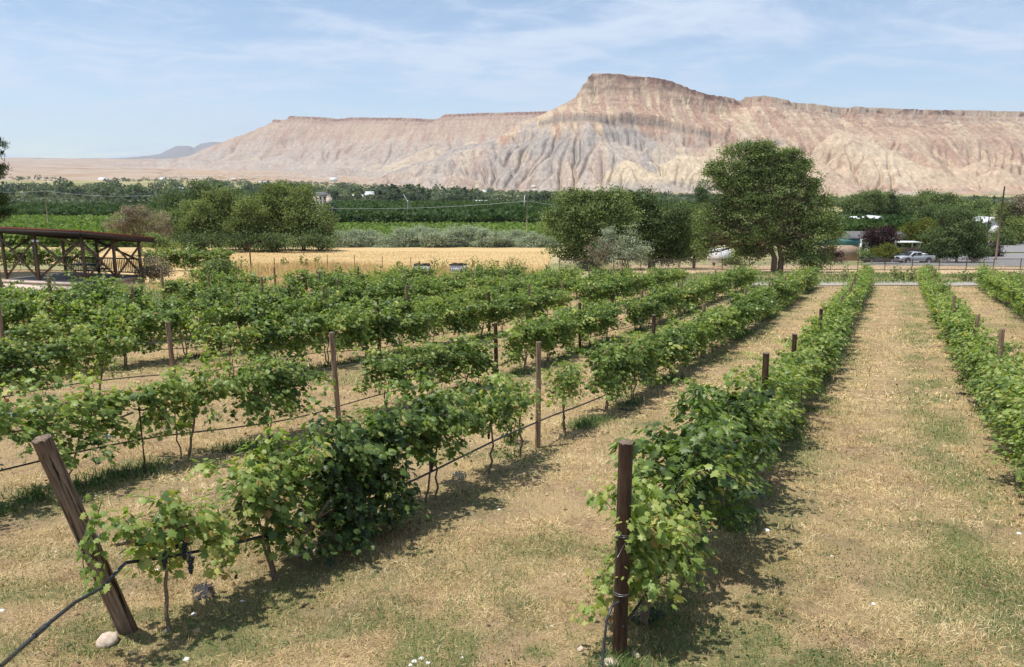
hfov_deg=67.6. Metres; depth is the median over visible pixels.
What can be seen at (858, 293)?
grapevine
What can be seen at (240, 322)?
trellis post
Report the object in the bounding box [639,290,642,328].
trellis post
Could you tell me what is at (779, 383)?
grapevine
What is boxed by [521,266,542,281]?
grapevine
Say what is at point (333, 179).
valley house
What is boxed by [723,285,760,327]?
grapevine
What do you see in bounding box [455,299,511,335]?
grapevine
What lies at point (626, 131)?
mesa hills
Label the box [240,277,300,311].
grapevine
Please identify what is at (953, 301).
trellis post
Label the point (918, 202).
distant tree
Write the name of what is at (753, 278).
grapevine
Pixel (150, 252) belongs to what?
grapevine
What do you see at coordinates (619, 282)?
grapevine
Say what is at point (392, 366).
grapevine
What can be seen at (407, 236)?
silver shrub
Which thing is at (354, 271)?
grapevine
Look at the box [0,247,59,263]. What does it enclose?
dry field
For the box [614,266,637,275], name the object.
grapevine
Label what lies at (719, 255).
cargo trailer
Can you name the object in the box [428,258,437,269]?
tall weed
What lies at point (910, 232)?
garden tree
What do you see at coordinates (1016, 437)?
grapevine
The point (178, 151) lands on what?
distant hills
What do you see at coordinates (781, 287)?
grapevine
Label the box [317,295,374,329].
grapevine
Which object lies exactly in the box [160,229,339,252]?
hedge
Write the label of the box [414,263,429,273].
ibc tote
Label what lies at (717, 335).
grapevine
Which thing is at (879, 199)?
distant tree
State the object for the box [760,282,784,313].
grapevine
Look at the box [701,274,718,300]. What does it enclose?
grapevine
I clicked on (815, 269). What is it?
grapevine
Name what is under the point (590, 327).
grapevine
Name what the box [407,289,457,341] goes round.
grapevine
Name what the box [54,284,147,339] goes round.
grapevine
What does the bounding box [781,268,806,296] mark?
grapevine
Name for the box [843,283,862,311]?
grapevine
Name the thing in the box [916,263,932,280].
grapevine
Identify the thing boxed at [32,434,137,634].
trellis post
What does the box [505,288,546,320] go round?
grapevine
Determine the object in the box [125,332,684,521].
trellis wire
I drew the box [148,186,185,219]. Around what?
background tree
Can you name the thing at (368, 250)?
dry field
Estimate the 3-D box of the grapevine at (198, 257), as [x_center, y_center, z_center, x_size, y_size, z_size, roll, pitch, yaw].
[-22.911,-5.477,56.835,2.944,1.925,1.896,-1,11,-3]
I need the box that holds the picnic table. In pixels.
[64,263,110,276]
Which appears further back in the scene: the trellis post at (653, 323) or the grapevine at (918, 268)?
the grapevine at (918, 268)
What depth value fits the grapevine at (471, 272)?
44.88 m
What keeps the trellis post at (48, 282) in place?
on the ground at (556, 500)
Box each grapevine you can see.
[0,244,42,268]
[0,246,22,265]
[0,274,58,338]
[0,287,42,302]
[0,292,91,342]
[0,297,34,339]
[0,335,85,401]
[0,366,150,474]
[0,403,37,468]
[2,280,23,290]
[4,302,110,368]
[19,240,47,266]
[23,271,107,323]
[26,245,68,265]
[39,309,147,395]
[45,244,86,267]
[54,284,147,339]
[61,267,124,296]
[67,291,171,365]
[77,240,105,266]
[86,276,156,305]
[98,488,242,632]
[116,287,186,341]
[117,345,250,459]
[140,302,233,357]
[141,246,180,267]
[146,276,213,298]
[154,281,228,329]
[155,244,185,270]
[175,277,231,311]
[176,241,204,270]
[184,247,222,267]
[185,320,275,374]
[185,378,336,581]
[194,264,240,300]
[199,285,269,349]
[200,244,236,263]
[204,280,264,301]
[204,281,265,328]
[204,350,335,437]
[220,265,280,301]
[231,391,431,566]
[235,295,312,344]
[239,300,316,364]
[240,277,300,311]
[251,276,289,295]
[277,267,334,296]
[281,279,330,315]
[282,305,370,363]
[284,283,343,331]
[297,272,357,293]
[315,260,357,293]
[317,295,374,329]
[318,280,358,313]
[331,292,404,358]
[334,264,371,285]
[339,274,379,299]
[341,275,383,303]
[345,295,400,321]
[347,337,428,408]
[353,266,389,281]
[365,271,392,296]
[366,273,405,300]
[370,303,431,347]
[373,264,411,280]
[375,367,515,502]
[379,269,436,302]
[379,292,426,319]
[381,267,422,293]
[386,264,426,278]
[388,339,477,393]
[407,264,440,281]
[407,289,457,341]
[410,272,431,294]
[410,295,451,319]
[414,273,446,300]
[429,269,454,293]
[431,290,486,339]
[432,333,503,386]
[440,273,469,302]
[441,292,473,316]
[442,269,468,281]
[445,371,540,473]
[447,271,488,304]
[452,285,491,307]
[454,258,488,287]
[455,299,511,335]
[470,275,500,291]
[472,284,512,302]
[475,257,504,278]
[482,272,517,286]
[486,286,525,332]
[487,317,560,368]
[490,263,507,280]
[492,276,530,307]
[496,266,531,285]
[503,259,529,279]
[505,276,539,295]
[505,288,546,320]
[505,380,543,458]
[517,300,580,361]
[518,284,563,320]
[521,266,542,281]
[528,271,555,293]
[532,357,593,432]
[535,265,551,279]
[538,263,569,287]
[539,268,566,293]
[543,288,575,311]
[547,294,598,351]
[552,272,578,292]
[557,262,575,280]
[565,272,593,295]
[566,338,649,412]
[566,458,762,627]
[569,265,585,281]
[570,273,612,308]
[571,302,611,345]
[578,270,600,293]
[581,275,620,305]
[583,263,614,283]
[587,298,628,338]
[596,273,630,300]
[603,330,671,398]
[606,396,779,560]
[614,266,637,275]
[614,271,640,299]
[615,292,658,328]
[622,267,649,296]
[623,317,687,387]
[635,271,656,293]
[639,289,667,325]
[643,273,685,321]
[645,266,671,290]
[646,269,664,288]
[652,362,799,510]
[655,315,700,375]
[657,310,717,367]
[659,281,689,312]
[660,267,679,289]
[668,266,682,285]
[670,280,696,311]
[672,267,690,283]
[677,277,712,304]
[678,299,729,359]
[683,281,708,308]
[693,303,737,351]
[698,275,726,300]
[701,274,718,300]
[709,307,742,344]
[715,270,734,295]
[718,305,751,340]
[720,265,739,296]
[721,352,817,447]
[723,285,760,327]
[728,268,751,288]
[730,383,804,484]
[731,265,749,291]
[739,289,765,327]
[741,359,821,431]
[743,265,757,286]
[743,281,774,324]
[747,266,762,284]
[748,285,782,316]
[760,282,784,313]
[761,276,794,306]
[761,339,827,411]
[776,312,839,378]
[777,275,801,299]
[777,345,831,397]
[780,276,801,300]
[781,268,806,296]
[787,266,808,297]
[797,315,844,372]
[798,269,816,290]
[800,308,848,361]
[801,265,818,287]
[802,265,821,285]
[802,299,850,348]
[812,262,823,284]
[812,294,856,346]
[827,291,856,327]
[828,291,853,339]
[831,285,861,322]
[833,286,859,319]
[840,298,859,336]
[841,283,866,316]
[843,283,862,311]
[845,270,868,299]
[846,272,870,302]
[846,281,867,305]
[847,275,870,303]
[857,268,872,291]
[857,269,872,294]
[861,263,874,287]
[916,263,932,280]
[916,266,941,286]
[918,267,941,293]
[920,275,941,295]
[920,278,944,298]
[921,269,942,291]
[922,277,941,305]
[923,277,954,308]
[926,286,965,326]
[926,287,953,311]
[928,288,962,319]
[928,291,964,331]
[934,292,964,347]
[936,295,972,331]
[936,299,985,354]
[941,304,985,357]
[948,309,998,366]
[950,338,1015,388]
[956,322,996,381]
[959,327,1023,399]
[970,361,1023,447]
[972,261,990,283]
[973,267,987,286]
[973,346,1023,425]
[976,265,998,290]
[979,269,991,291]
[980,379,1023,466]
[981,270,1004,294]
[984,268,1004,297]
[986,272,1007,298]
[992,271,1016,300]
[995,271,1017,305]
[998,391,1023,503]
[1000,273,1023,308]
[1003,275,1023,310]
[1006,281,1023,316]
[1011,282,1023,312]
[1016,297,1023,315]
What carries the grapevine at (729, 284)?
on the ground at (556, 500)
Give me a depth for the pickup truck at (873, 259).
121.56 m
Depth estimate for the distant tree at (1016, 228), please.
182.57 m
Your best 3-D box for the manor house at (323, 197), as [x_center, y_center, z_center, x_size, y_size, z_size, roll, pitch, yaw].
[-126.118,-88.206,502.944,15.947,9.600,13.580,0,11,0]
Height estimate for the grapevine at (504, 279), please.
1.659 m
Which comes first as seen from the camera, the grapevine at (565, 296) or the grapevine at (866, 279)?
the grapevine at (565, 296)
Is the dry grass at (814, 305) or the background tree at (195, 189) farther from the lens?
the background tree at (195, 189)
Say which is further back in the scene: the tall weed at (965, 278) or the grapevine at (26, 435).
the tall weed at (965, 278)
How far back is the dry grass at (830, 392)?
21.25 m
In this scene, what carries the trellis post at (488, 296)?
on the ground at (556, 500)
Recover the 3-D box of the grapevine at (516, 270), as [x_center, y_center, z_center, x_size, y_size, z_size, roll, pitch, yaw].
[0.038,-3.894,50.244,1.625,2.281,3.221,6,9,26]
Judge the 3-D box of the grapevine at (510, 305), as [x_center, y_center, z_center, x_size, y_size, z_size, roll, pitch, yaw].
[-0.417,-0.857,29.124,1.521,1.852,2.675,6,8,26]
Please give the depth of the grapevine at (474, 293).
33.60 m
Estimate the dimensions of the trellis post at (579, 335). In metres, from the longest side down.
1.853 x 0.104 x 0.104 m
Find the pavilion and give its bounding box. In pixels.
[0,226,154,286]
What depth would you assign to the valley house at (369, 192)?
934.96 m
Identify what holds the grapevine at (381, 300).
on the ground at (556, 500)
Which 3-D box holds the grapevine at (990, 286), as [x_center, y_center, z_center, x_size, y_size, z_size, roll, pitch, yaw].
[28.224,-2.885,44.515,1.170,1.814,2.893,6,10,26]
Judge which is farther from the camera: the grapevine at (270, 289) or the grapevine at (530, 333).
the grapevine at (270, 289)
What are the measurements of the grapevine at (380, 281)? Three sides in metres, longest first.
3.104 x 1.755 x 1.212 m
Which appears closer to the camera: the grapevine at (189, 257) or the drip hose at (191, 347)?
the drip hose at (191, 347)
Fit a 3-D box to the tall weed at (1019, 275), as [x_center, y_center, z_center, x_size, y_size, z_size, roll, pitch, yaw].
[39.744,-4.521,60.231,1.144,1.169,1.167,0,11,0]
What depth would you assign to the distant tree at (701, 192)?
411.60 m
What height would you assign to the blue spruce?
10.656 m
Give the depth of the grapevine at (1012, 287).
36.41 m
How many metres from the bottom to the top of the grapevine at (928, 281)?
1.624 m
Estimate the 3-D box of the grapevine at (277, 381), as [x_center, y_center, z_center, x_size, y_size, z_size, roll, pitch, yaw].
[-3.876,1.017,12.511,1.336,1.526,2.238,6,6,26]
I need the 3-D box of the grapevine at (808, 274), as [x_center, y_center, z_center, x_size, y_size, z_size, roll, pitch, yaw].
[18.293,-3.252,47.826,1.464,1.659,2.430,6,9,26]
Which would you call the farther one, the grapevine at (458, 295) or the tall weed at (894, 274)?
the tall weed at (894, 274)
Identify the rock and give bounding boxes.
[96,631,118,648]
[577,645,583,651]
[604,657,619,666]
[630,651,639,658]
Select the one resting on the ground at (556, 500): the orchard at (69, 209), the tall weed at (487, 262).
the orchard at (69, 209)
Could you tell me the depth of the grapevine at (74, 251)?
57.66 m
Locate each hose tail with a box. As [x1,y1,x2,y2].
[0,561,126,666]
[600,588,634,666]
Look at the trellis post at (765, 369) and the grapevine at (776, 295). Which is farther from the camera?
the grapevine at (776, 295)
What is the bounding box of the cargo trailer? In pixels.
[709,247,730,265]
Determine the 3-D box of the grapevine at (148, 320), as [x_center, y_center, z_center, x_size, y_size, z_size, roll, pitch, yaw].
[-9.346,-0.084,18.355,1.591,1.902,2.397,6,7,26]
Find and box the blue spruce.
[317,201,339,224]
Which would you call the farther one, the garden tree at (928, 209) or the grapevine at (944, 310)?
the garden tree at (928, 209)
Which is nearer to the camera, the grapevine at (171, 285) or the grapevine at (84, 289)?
the grapevine at (84, 289)
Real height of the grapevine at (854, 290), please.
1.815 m
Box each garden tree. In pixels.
[858,224,906,261]
[865,241,910,262]
[897,214,945,247]
[908,201,959,226]
[915,203,997,262]
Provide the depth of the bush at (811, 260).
77.85 m
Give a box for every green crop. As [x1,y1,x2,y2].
[0,213,162,246]
[20,191,1015,206]
[332,220,733,242]
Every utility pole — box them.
[41,189,48,222]
[526,214,527,230]
[995,186,1004,259]
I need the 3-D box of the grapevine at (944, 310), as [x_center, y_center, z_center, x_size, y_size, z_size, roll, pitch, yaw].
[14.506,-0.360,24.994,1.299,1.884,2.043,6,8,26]
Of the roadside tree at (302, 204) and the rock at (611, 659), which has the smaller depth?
the rock at (611, 659)
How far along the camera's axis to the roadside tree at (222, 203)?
156.83 m
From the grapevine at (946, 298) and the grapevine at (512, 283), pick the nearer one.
the grapevine at (946, 298)
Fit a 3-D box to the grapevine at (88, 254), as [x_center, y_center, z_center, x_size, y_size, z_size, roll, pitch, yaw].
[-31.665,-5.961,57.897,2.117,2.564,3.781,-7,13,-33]
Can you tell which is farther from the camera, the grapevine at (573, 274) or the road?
the road
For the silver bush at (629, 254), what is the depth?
83.58 m
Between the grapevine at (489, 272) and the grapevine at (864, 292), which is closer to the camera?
the grapevine at (864, 292)
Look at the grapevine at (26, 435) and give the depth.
8.28 m
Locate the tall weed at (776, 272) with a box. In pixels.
[775,269,783,277]
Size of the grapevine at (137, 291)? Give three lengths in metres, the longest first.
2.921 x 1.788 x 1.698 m
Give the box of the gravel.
[5,400,1023,666]
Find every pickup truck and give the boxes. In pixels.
[858,253,896,261]
[893,251,934,262]
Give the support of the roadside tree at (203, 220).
on the ground at (556, 500)
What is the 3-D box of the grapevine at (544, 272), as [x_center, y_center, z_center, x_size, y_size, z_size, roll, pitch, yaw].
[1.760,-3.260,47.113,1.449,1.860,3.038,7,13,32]
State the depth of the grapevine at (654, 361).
18.26 m
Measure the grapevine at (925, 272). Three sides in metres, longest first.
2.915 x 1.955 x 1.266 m
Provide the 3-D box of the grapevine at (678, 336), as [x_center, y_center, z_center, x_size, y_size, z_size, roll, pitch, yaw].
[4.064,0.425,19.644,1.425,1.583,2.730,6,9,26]
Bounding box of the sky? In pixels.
[0,0,1023,157]
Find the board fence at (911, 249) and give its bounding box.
[899,247,935,257]
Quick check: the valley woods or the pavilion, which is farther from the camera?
the valley woods
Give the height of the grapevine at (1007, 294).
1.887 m
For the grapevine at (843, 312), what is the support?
on the ground at (556, 500)
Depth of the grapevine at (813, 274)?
49.14 m
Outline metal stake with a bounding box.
[138,406,145,473]
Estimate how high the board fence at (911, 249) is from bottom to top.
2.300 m
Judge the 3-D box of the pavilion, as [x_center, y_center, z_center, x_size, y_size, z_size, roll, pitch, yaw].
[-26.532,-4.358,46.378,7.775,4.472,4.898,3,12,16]
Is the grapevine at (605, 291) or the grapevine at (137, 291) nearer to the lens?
the grapevine at (137, 291)
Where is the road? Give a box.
[988,241,1023,251]
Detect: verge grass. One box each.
[1,277,169,304]
[595,264,1023,281]
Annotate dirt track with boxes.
[616,265,1023,273]
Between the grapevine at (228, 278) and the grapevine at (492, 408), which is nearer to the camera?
the grapevine at (492, 408)
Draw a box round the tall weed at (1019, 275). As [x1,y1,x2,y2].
[1009,269,1022,280]
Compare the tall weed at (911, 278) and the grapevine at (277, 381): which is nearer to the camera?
the grapevine at (277, 381)
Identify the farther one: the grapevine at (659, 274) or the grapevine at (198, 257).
the grapevine at (198, 257)
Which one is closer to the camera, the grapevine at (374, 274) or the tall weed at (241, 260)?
the grapevine at (374, 274)
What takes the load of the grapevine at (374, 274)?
on the ground at (556, 500)
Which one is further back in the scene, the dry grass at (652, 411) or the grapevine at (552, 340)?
the grapevine at (552, 340)
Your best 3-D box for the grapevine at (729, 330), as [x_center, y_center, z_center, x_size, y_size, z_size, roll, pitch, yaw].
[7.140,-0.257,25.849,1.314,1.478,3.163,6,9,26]
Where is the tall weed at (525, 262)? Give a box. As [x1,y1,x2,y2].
[515,259,527,267]
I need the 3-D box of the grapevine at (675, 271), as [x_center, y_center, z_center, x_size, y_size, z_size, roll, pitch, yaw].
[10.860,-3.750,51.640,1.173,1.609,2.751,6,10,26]
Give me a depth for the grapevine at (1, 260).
57.90 m
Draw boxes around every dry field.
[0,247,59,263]
[41,248,551,287]
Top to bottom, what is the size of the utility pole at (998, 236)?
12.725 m
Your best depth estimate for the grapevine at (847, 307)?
25.36 m
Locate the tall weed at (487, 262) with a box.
[481,259,494,268]
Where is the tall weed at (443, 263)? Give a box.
[437,258,448,269]
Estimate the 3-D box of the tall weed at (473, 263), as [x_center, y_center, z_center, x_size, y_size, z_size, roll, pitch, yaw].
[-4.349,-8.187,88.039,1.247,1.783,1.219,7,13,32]
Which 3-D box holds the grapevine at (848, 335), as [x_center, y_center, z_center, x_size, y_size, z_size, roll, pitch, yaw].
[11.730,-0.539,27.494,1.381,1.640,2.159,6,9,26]
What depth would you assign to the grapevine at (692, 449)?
7.32 m
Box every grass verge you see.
[13,291,176,304]
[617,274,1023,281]
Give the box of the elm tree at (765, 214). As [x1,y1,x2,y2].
[686,136,852,271]
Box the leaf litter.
[7,342,1018,666]
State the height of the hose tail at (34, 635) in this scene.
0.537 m
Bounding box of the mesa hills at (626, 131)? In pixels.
[53,73,1023,194]
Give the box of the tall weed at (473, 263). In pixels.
[469,254,478,267]
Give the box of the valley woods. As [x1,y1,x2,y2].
[0,174,1007,207]
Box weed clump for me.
[485,442,527,458]
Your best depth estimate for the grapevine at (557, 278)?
41.36 m
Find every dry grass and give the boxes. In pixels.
[0,377,1023,534]
[1,270,1022,329]
[9,322,1023,402]
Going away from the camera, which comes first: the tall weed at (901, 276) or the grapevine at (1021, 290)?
the grapevine at (1021, 290)
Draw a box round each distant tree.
[690,179,711,206]
[835,191,875,214]
[853,187,889,214]
[873,189,907,214]
[893,194,914,212]
[899,188,940,215]
[920,188,970,208]
[956,201,987,216]
[969,194,996,216]
[988,226,1022,244]
[990,199,1023,228]
[997,215,1023,243]
[1000,193,1023,226]
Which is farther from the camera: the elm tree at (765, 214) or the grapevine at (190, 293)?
the elm tree at (765, 214)
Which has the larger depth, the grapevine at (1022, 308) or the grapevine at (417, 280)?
the grapevine at (417, 280)
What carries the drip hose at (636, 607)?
on the ground at (556, 500)
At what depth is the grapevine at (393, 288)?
32.77 m
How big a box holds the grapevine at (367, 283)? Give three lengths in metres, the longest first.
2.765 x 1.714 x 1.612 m
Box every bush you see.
[126,251,176,283]
[132,232,187,251]
[182,256,249,283]
[582,237,616,270]
[591,221,654,269]
[719,253,747,267]
[792,251,829,270]
[823,247,846,264]
[856,246,873,261]
[975,240,1007,256]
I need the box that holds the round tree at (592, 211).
[534,182,647,270]
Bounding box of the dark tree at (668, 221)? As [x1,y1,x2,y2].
[612,185,699,268]
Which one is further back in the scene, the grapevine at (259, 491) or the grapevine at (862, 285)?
the grapevine at (862, 285)
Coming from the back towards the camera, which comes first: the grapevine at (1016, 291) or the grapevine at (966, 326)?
the grapevine at (1016, 291)
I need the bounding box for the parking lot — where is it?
[863,253,1023,265]
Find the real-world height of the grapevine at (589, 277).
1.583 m
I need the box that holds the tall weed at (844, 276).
[841,265,854,279]
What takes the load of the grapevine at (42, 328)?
on the ground at (556, 500)
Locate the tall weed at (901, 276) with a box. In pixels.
[897,271,904,279]
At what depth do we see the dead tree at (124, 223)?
138.40 m
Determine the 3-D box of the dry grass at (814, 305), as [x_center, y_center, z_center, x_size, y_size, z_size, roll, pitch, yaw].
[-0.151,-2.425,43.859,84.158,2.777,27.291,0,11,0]
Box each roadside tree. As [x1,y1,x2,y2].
[151,198,201,250]
[172,197,226,251]
[195,186,242,247]
[219,193,283,251]
[244,178,296,249]
[274,180,333,250]
[296,201,340,250]
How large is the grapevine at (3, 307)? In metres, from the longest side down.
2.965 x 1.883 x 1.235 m
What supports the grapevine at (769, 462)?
on the ground at (556, 500)
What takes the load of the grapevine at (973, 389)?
on the ground at (556, 500)
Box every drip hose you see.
[0,291,721,471]
[1,284,671,397]
[22,293,574,362]
[126,301,779,563]
[623,390,796,626]
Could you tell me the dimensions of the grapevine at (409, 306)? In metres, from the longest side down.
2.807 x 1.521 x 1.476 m
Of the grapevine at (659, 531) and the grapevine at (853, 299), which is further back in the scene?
the grapevine at (853, 299)
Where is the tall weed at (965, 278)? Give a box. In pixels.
[958,271,973,281]
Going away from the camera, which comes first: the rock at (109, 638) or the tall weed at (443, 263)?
the rock at (109, 638)
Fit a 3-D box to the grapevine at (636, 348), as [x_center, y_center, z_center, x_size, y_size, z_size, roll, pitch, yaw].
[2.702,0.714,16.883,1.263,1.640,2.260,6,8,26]
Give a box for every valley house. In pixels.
[330,177,336,181]
[365,191,373,194]
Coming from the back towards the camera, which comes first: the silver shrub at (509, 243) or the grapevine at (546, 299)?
the silver shrub at (509, 243)
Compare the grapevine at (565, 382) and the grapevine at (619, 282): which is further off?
the grapevine at (619, 282)
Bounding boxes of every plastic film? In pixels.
[191,582,214,599]
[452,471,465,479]
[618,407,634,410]
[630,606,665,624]
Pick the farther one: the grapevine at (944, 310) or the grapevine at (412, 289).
the grapevine at (412, 289)
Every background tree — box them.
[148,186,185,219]
[166,178,221,207]
[218,186,264,212]
[277,180,305,234]
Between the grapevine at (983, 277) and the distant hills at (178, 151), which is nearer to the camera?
the grapevine at (983, 277)
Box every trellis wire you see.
[8,338,505,414]
[28,293,571,352]
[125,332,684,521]
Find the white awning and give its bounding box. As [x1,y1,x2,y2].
[894,241,921,246]
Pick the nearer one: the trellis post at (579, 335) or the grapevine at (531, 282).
the trellis post at (579, 335)
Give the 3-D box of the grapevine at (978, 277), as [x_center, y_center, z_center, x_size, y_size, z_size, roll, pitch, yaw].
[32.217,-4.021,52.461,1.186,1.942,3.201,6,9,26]
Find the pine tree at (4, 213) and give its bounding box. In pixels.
[0,137,19,222]
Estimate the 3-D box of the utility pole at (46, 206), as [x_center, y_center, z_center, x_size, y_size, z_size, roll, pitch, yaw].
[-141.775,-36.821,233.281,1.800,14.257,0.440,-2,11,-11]
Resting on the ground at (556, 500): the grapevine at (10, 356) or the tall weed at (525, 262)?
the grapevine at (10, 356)
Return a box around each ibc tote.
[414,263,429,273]
[449,263,466,271]
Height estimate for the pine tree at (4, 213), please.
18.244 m
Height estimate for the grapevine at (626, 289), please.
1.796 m
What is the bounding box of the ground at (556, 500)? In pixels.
[0,158,1023,666]
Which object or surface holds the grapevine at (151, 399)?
on the ground at (556, 500)
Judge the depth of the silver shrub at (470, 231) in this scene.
173.68 m
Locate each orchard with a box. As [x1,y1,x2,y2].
[3,201,195,216]
[332,199,709,223]
[807,210,991,237]
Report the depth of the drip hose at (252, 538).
9.41 m
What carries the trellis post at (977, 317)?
on the ground at (556, 500)
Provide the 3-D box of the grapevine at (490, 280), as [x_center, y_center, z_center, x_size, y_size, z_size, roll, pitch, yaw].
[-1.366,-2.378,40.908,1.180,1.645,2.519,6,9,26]
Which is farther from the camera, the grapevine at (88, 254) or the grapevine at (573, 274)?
the grapevine at (88, 254)
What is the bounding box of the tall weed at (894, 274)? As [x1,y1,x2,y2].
[890,265,901,277]
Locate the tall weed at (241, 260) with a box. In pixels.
[235,256,248,267]
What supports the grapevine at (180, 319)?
on the ground at (556, 500)
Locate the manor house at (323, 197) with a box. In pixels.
[307,192,331,206]
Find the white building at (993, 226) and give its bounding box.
[974,216,997,238]
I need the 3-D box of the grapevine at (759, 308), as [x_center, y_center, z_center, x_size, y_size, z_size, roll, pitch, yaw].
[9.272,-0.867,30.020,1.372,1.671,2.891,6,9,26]
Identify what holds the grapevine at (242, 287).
on the ground at (556, 500)
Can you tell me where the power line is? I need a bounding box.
[330,201,522,208]
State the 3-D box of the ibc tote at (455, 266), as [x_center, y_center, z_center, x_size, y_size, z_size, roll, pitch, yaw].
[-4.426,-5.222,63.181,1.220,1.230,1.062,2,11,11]
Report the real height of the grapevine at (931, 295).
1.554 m
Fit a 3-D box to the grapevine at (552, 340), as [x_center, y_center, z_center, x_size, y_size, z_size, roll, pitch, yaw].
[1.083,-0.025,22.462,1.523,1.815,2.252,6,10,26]
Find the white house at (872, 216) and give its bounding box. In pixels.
[866,215,882,218]
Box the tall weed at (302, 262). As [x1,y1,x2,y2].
[298,253,308,266]
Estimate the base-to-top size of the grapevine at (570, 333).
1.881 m
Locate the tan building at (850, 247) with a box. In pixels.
[795,236,862,260]
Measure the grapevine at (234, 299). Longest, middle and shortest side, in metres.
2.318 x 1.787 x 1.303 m
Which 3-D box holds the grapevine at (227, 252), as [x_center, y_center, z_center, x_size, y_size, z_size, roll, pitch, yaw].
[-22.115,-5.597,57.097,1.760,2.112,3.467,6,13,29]
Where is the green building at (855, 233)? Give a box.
[841,231,910,253]
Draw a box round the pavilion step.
[3,283,70,290]
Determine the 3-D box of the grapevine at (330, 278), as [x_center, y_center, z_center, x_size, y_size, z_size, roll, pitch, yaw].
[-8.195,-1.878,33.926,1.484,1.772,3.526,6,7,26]
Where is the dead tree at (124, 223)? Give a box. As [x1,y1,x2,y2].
[99,203,172,253]
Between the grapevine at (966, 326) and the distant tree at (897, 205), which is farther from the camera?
the distant tree at (897, 205)
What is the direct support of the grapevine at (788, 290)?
on the ground at (556, 500)
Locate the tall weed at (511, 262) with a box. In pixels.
[506,257,515,267]
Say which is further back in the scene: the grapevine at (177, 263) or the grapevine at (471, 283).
the grapevine at (177, 263)
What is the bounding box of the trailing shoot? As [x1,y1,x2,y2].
[74,493,114,595]
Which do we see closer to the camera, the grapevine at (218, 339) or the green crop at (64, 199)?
the grapevine at (218, 339)
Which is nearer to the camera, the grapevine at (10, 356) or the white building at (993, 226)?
the grapevine at (10, 356)
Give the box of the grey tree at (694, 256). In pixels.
[669,200,722,267]
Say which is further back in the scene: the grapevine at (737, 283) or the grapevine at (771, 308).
the grapevine at (737, 283)
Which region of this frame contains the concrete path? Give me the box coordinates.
[673,281,978,285]
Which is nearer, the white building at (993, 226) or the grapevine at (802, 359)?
the grapevine at (802, 359)
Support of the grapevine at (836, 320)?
on the ground at (556, 500)
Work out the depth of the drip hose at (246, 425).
11.53 m
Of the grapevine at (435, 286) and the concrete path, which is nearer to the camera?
the grapevine at (435, 286)
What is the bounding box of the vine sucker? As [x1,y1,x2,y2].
[498,413,524,443]
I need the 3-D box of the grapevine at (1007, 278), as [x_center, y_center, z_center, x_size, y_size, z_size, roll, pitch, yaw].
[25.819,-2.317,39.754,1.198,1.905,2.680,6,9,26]
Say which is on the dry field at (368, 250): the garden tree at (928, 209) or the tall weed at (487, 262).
the tall weed at (487, 262)
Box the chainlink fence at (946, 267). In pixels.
[559,258,1023,271]
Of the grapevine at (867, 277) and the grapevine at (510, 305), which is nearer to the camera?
the grapevine at (510, 305)
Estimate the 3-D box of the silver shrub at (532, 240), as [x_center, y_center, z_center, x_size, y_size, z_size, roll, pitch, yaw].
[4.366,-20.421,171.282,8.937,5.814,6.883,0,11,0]
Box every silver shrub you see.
[330,229,361,247]
[342,226,373,246]
[362,228,383,246]
[373,231,404,247]
[389,225,421,247]
[410,225,431,246]
[415,227,457,247]
[437,224,473,246]
[458,224,485,246]
[469,227,508,247]
[496,229,518,247]
[509,228,527,246]
[512,231,549,247]
[540,233,557,246]
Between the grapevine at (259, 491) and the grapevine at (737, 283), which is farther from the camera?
the grapevine at (737, 283)
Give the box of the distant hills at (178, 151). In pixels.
[29,142,221,158]
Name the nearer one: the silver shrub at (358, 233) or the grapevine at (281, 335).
the grapevine at (281, 335)
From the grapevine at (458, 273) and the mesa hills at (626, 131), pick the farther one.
the mesa hills at (626, 131)
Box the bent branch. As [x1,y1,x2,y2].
[292,499,333,545]
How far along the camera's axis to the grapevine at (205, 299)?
23.76 m
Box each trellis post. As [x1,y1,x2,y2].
[0,303,5,347]
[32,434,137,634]
[47,275,52,324]
[130,287,135,317]
[160,268,164,300]
[165,321,176,388]
[207,275,210,291]
[237,295,242,350]
[260,277,262,292]
[322,286,325,335]
[329,332,340,419]
[375,298,380,355]
[405,285,407,312]
[487,291,490,334]
[493,322,497,371]
[527,285,529,318]
[535,341,540,447]
[578,302,581,347]
[606,438,632,658]
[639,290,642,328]
[650,314,655,387]
[701,303,705,357]
[761,352,768,453]
[791,333,796,404]
[818,308,822,366]
[951,295,955,345]
[966,314,979,376]
[992,329,1004,416]
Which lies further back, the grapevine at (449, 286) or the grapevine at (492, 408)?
the grapevine at (449, 286)
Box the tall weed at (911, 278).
[905,266,917,280]
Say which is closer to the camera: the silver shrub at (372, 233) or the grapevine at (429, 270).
the grapevine at (429, 270)
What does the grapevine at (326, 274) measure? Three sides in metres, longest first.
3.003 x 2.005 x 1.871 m
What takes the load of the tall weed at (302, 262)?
on the dry field at (368, 250)
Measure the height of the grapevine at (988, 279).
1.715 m

